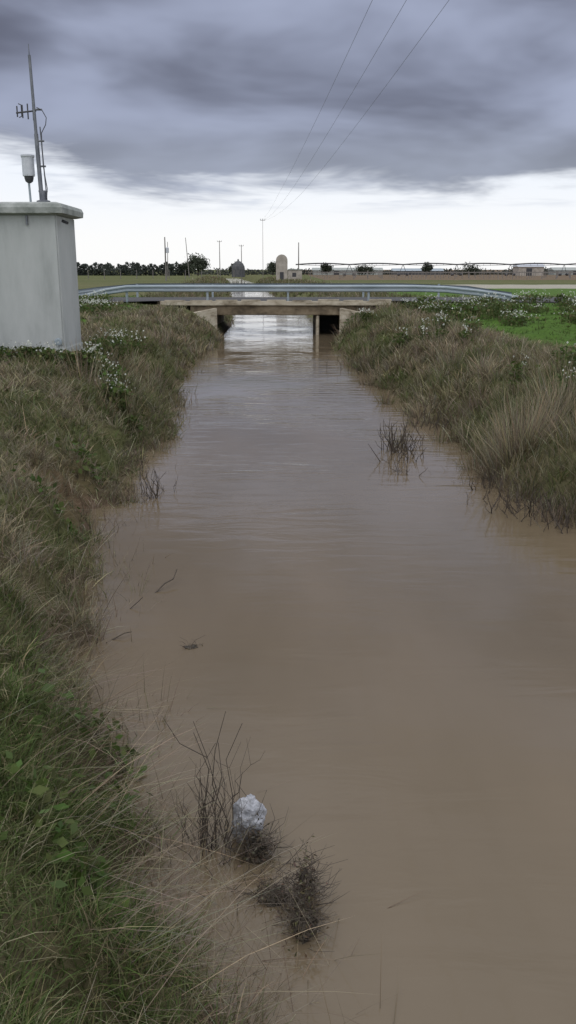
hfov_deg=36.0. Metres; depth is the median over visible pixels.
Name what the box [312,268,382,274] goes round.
greenhouse
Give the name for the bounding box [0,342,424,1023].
fallen straw
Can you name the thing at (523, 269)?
walls
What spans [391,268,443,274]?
greenhouse
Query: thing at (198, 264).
broadleaf tree
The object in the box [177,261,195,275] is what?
broadleaf tree
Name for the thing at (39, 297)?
gauging station hut
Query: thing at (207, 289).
guard rail
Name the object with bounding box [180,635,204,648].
flood debris
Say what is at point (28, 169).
rain gauge
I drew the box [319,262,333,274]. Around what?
broadleaf tree
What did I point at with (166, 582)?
floating stick
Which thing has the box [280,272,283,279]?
doorway
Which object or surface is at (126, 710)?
floating stick
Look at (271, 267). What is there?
broadleaf tree
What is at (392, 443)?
dead weed stems
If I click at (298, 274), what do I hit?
annex
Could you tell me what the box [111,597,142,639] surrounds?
floating stick
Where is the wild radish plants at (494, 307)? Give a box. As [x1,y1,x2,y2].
[344,289,575,397]
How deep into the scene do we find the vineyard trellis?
170.87 m
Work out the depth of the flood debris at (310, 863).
4.39 m
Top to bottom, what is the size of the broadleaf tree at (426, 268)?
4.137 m
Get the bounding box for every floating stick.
[89,702,168,710]
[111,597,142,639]
[155,569,176,592]
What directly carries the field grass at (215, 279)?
on the ground at (548, 284)
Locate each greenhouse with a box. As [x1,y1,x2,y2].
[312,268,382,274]
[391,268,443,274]
[548,267,575,274]
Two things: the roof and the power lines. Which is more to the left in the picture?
the power lines
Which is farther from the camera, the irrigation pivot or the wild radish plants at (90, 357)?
the irrigation pivot
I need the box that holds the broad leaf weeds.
[0,436,170,958]
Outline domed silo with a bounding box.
[232,259,244,276]
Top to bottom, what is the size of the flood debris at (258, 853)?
0.366 m
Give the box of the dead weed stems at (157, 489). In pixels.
[117,442,177,501]
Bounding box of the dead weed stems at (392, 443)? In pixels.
[368,419,425,475]
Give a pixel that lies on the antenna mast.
(42, 195)
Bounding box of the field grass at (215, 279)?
[80,275,575,345]
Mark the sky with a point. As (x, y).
(174, 120)
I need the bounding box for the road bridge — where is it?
[160,299,390,334]
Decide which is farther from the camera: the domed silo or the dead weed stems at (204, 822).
the domed silo
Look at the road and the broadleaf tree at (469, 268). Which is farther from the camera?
the broadleaf tree at (469, 268)
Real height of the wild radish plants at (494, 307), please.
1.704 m
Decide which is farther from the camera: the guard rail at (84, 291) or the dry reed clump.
the guard rail at (84, 291)
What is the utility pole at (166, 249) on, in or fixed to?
on the ground at (548, 284)
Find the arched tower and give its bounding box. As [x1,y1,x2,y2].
[276,254,287,279]
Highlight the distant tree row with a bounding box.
[77,261,548,275]
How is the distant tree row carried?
on the ground at (548, 284)
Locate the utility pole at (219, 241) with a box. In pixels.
[217,240,221,275]
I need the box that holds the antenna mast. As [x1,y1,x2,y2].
[16,44,49,201]
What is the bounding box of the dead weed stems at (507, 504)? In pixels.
[322,356,575,533]
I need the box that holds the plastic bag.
[231,794,266,844]
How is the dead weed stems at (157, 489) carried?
in the canal water
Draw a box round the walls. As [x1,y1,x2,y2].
[513,267,543,275]
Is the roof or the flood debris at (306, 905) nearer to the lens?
the flood debris at (306, 905)
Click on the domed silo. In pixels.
(238, 268)
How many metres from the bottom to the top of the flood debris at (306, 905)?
0.497 m
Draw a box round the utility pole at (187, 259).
[185,238,189,277]
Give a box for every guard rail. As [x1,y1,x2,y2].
[78,283,511,296]
[87,285,517,302]
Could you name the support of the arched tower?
on the ground at (548, 284)
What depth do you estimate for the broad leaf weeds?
4.00 m
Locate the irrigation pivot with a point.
(513, 274)
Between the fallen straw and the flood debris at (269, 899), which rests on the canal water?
the flood debris at (269, 899)
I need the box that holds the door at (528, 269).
[526,268,531,275]
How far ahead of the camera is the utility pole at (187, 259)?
192.32 m
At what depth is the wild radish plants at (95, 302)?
34.94 m
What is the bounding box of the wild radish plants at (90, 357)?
[0,328,147,437]
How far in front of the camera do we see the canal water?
6.64 m
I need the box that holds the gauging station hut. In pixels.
[0,202,82,356]
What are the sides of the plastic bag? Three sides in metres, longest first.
0.344 x 0.204 x 0.188 m
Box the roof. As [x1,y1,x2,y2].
[512,263,544,266]
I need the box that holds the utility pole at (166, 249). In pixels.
[164,237,168,280]
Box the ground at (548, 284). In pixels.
[0,270,575,1023]
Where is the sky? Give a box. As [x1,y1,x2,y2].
[0,0,575,269]
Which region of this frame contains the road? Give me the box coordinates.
[80,297,575,301]
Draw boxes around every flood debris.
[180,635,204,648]
[220,799,292,870]
[234,862,298,920]
[257,855,349,967]
[278,835,347,904]
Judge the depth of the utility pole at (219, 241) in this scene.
239.93 m
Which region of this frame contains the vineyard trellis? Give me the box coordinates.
[88,270,575,278]
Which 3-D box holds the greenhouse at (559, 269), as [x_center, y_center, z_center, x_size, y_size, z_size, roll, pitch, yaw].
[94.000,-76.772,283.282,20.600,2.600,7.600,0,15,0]
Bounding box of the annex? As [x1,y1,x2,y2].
[288,270,301,279]
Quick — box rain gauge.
[20,154,34,201]
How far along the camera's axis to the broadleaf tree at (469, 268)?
269.34 m
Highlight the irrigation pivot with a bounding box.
[296,263,575,275]
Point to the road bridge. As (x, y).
(328, 314)
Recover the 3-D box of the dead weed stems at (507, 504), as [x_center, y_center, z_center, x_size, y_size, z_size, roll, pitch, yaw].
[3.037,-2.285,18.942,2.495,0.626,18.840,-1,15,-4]
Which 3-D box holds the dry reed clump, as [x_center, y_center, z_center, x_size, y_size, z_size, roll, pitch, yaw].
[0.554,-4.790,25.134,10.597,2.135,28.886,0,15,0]
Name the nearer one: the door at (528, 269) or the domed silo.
the domed silo
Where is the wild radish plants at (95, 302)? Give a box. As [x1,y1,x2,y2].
[79,289,118,318]
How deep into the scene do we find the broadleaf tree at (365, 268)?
264.29 m
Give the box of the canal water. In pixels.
[62,278,575,1023]
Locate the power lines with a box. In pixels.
[261,0,448,219]
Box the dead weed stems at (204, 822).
[147,711,308,910]
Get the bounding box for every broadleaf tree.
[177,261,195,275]
[184,252,210,275]
[265,261,275,274]
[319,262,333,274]
[353,264,377,274]
[421,262,433,274]
[453,262,483,274]
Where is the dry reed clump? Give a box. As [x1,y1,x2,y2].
[43,301,575,502]

